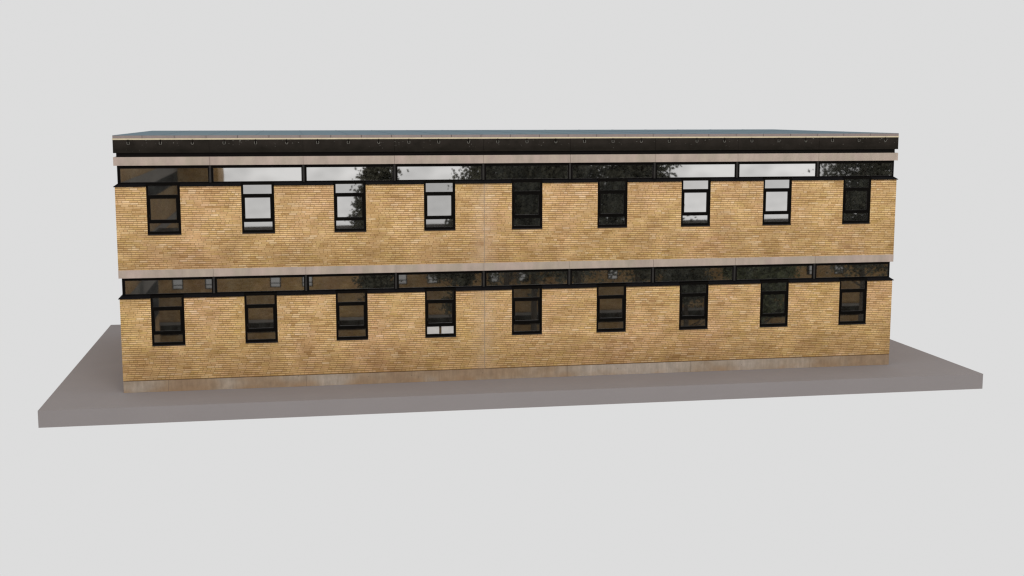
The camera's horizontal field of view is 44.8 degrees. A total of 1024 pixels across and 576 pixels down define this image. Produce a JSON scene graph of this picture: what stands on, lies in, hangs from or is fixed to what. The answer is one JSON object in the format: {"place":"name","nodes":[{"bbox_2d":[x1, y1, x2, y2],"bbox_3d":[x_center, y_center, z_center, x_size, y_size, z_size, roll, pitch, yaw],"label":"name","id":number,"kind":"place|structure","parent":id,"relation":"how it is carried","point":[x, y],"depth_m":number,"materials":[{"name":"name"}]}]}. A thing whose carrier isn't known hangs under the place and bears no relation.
{"place":"outdoors","nodes":[
{"label":"outdoors","id":0,"kind":"place"},
{"bbox_2d":[112,129,898,392],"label":"brick building","id":1,"kind":"structure","parent":0,"point":[268,258],"depth_m":46.74,"materials":[{"name":"brick"}]},
{"bbox_2d":[117,165,208,182],"bbox_3d":[-12.418,-4.060,44.285,3.169,0.622,0.060,-1,8,-10],"label":"ribbon window","id":2,"kind":"structure","parent":1,"relation":"in","point":[157,173],"depth_m":44.28,"materials":[{"name":"brown glass"}]},
{"bbox_2d":[146,183,181,234],"bbox_3d":[-12.432,-2.815,44.369,1.166,1.844,0.110,-1,8,-10],"label":"window","id":3,"kind":"structure","parent":1,"relation":"in","point":[163,199],"depth_m":44.36,"materials":[{"name":"black glass"}]},
{"bbox_2d":[122,277,212,294],"bbox_3d":[-12.418,-0.086,44.839,3.169,0.616,0.060,-1,8,-10],"label":"ribbon window","id":4,"kind":"structure","parent":1,"relation":"in","point":[173,285],"depth_m":44.83,"materials":[{"name":"brown glass"}]},
{"bbox_2d":[150,294,185,345],"bbox_3d":[-12.450,1.164,45.025,1.166,1.844,0.315,-1,8,-10],"label":"window","id":5,"kind":"structure","parent":1,"relation":"in","point":[167,311],"depth_m":44.92,"materials":[{"name":"black glass"}]},
{"bbox_2d":[211,165,302,181],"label":"ribbon window","id":6,"kind":"structure","parent":1,"relation":"in","point":[219,173],"depth_m":44.84,"materials":[{"name":"white glass"}]},
{"bbox_2d":[241,182,274,233],"bbox_3d":[-9.183,-2.894,44.939,1.166,1.844,0.110,-1,8,-10],"label":"window","id":7,"kind":"structure","parent":1,"relation":"in","point":[257,198],"depth_m":44.94,"materials":[{"name":"grey glass"}]},
{"bbox_2d":[215,275,304,292],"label":"ribbon window","id":8,"kind":"structure","parent":1,"relation":"in","point":[264,283],"depth_m":45.39,"materials":[{"name":"brown glass"}]},
{"bbox_2d":[244,292,277,343],"bbox_3d":[-9.201,1.084,45.596,1.166,1.844,0.315,-1,8,-10],"label":"window","id":9,"kind":"structure","parent":1,"relation":"in","point":[261,323],"depth_m":45.49,"materials":[{"name":"black glass"}]},
{"bbox_2d":[304,164,393,181],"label":"ribbon window","id":10,"kind":"structure","parent":1,"relation":"in","point":[313,172],"depth_m":45.41,"materials":[{"name":"white glass"}]},
{"bbox_2d":[333,181,365,231],"bbox_3d":[-5.952,-2.988,45.610,1.166,1.844,0.315,-1,8,-10],"label":"window","id":11,"kind":"structure","parent":1,"relation":"in","point":[349,196],"depth_m":45.51,"materials":[{"name":"glass"}]},
{"bbox_2d":[307,273,394,290],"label":"ribbon window","id":12,"kind":"structure","parent":1,"relation":"in","point":[355,281],"depth_m":45.96,"materials":[{"name":"brown glass"}]},
{"bbox_2d":[336,290,367,340],"bbox_3d":[-5.952,1.005,46.166,1.166,1.844,0.315,-1,8,-10],"label":"window","id":13,"kind":"structure","parent":1,"relation":"in","point":[351,305],"depth_m":46.06,"materials":[{"name":"black glass"}]},
{"bbox_2d":[395,163,481,180],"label":"ribbon window","id":14,"kind":"structure","parent":1,"relation":"in","point":[450,171],"depth_m":45.99,"materials":[{"name":"white glass"}]},
{"bbox_2d":[397,271,482,288],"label":"ribbon window","id":15,"kind":"structure","parent":1,"relation":"in","point":[444,279],"depth_m":46.54,"materials":[{"name":"brown glass"}]},
{"bbox_2d":[424,180,455,230],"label":"window","id":16,"kind":"structure","parent":1,"relation":"in","point":[439,196],"depth_m":46.09,"materials":[{"name":"grey glass"}]},
{"bbox_2d":[425,288,455,337],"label":"window","id":17,"kind":"structure","parent":1,"relation":"in","point":[440,303],"depth_m":46.63,"materials":[{"name":"black glass"}]},
{"bbox_2d":[485,269,567,286],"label":"ribbon window","id":18,"kind":"structure","parent":1,"relation":"in","point":[538,276],"depth_m":47.11,"materials":[{"name":"black glass"}]},
{"bbox_2d":[484,163,568,179],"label":"ribbon window","id":19,"kind":"structure","parent":1,"relation":"in","point":[492,171],"depth_m":46.55,"materials":[{"name":"black glass"}]},
{"bbox_2d":[511,286,541,334],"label":"window","id":20,"kind":"structure","parent":1,"relation":"in","point":[526,300],"depth_m":47.21,"materials":[{"name":"black glass"}]},
{"bbox_2d":[512,180,541,228],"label":"window","id":21,"kind":"structure","parent":1,"relation":"in","point":[526,194],"depth_m":46.65,"materials":[{"name":"black glass"}]},
{"bbox_2d":[570,267,651,283],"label":"ribbon window","id":22,"kind":"structure","parent":1,"relation":"in","point":[629,274],"depth_m":47.68,"materials":[{"name":"black glass"}]},
{"bbox_2d":[596,284,625,332],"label":"window","id":23,"kind":"structure","parent":1,"relation":"in","point":[611,298],"depth_m":47.78,"materials":[{"name":"black glass"}]},
{"bbox_2d":[571,162,653,178],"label":"ribbon window","id":24,"kind":"structure","parent":1,"relation":"in","point":[597,170],"depth_m":47.12,"materials":[{"name":"black glass"}]},
{"bbox_2d":[597,179,627,227],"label":"window","id":25,"kind":"structure","parent":1,"relation":"in","point":[612,193],"depth_m":47.23,"materials":[{"name":"black glass"}]},
{"bbox_2d":[654,265,733,281],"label":"ribbon window","id":26,"kind":"structure","parent":1,"relation":"in","point":[720,272],"depth_m":48.25,"materials":[{"name":"black glass"}]},
{"bbox_2d":[679,282,708,329],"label":"window","id":27,"kind":"structure","parent":1,"relation":"in","point":[693,299],"depth_m":48.35,"materials":[{"name":"black glass"}]},
{"bbox_2d":[655,162,735,177],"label":"ribbon window","id":28,"kind":"structure","parent":1,"relation":"in","point":[663,169],"depth_m":47.70,"materials":[{"name":"white glass"}]},
{"bbox_2d":[681,178,710,226],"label":"window","id":29,"kind":"structure","parent":1,"relation":"in","point":[695,193],"depth_m":47.79,"materials":[{"name":"white glass"}]},
{"bbox_2d":[735,263,812,279],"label":"ribbon window","id":30,"kind":"structure","parent":1,"relation":"in","point":[765,271],"depth_m":48.82,"materials":[{"name":"black glass"}]},
{"bbox_2d":[760,280,788,327],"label":"window","id":31,"kind":"structure","parent":1,"relation":"in","point":[773,293],"depth_m":48.92,"materials":[{"name":"black glass"}]},
{"bbox_2d":[762,177,791,224],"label":"window","id":32,"kind":"structure","parent":1,"relation":"in","point":[777,191],"depth_m":48.37,"materials":[{"name":"white glass"}]},
{"bbox_2d":[738,161,816,177],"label":"ribbon window","id":33,"kind":"structure","parent":1,"relation":"in","point":[746,169],"depth_m":48.26,"materials":[{"name":"white glass"}]},
{"bbox_2d":[815,262,889,278],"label":"ribbon window","id":34,"kind":"structure","parent":1,"relation":"in","point":[857,269],"depth_m":49.38,"materials":[{"name":"black glass"}]},
{"bbox_2d":[838,278,866,324],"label":"window","id":35,"kind":"structure","parent":1,"relation":"in","point":[853,291],"depth_m":49.49,"materials":[{"name":"black glass"}]},
{"bbox_2d":[818,160,893,176],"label":"ribbon window","id":36,"kind":"structure","parent":1,"relation":"in","point":[826,168],"depth_m":48.83,"materials":[{"name":"black glass"}]},
{"bbox_2d":[842,177,870,223],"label":"window","id":37,"kind":"structure","parent":1,"relation":"in","point":[856,190],"depth_m":48.94,"materials":[{"name":"black glass"}]},
{"bbox_2d":[38,325,982,427],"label":"ground","id":38,"kind":"structure","parent":0,"point":[89,391],"depth_m":45.85,"materials":[{"name":"grey concrete"}]},
{"bbox_2d":[0,0,1023,575],"label":"sky","id":39,"kind":"structure","parent":0,"point":[918,483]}
]}

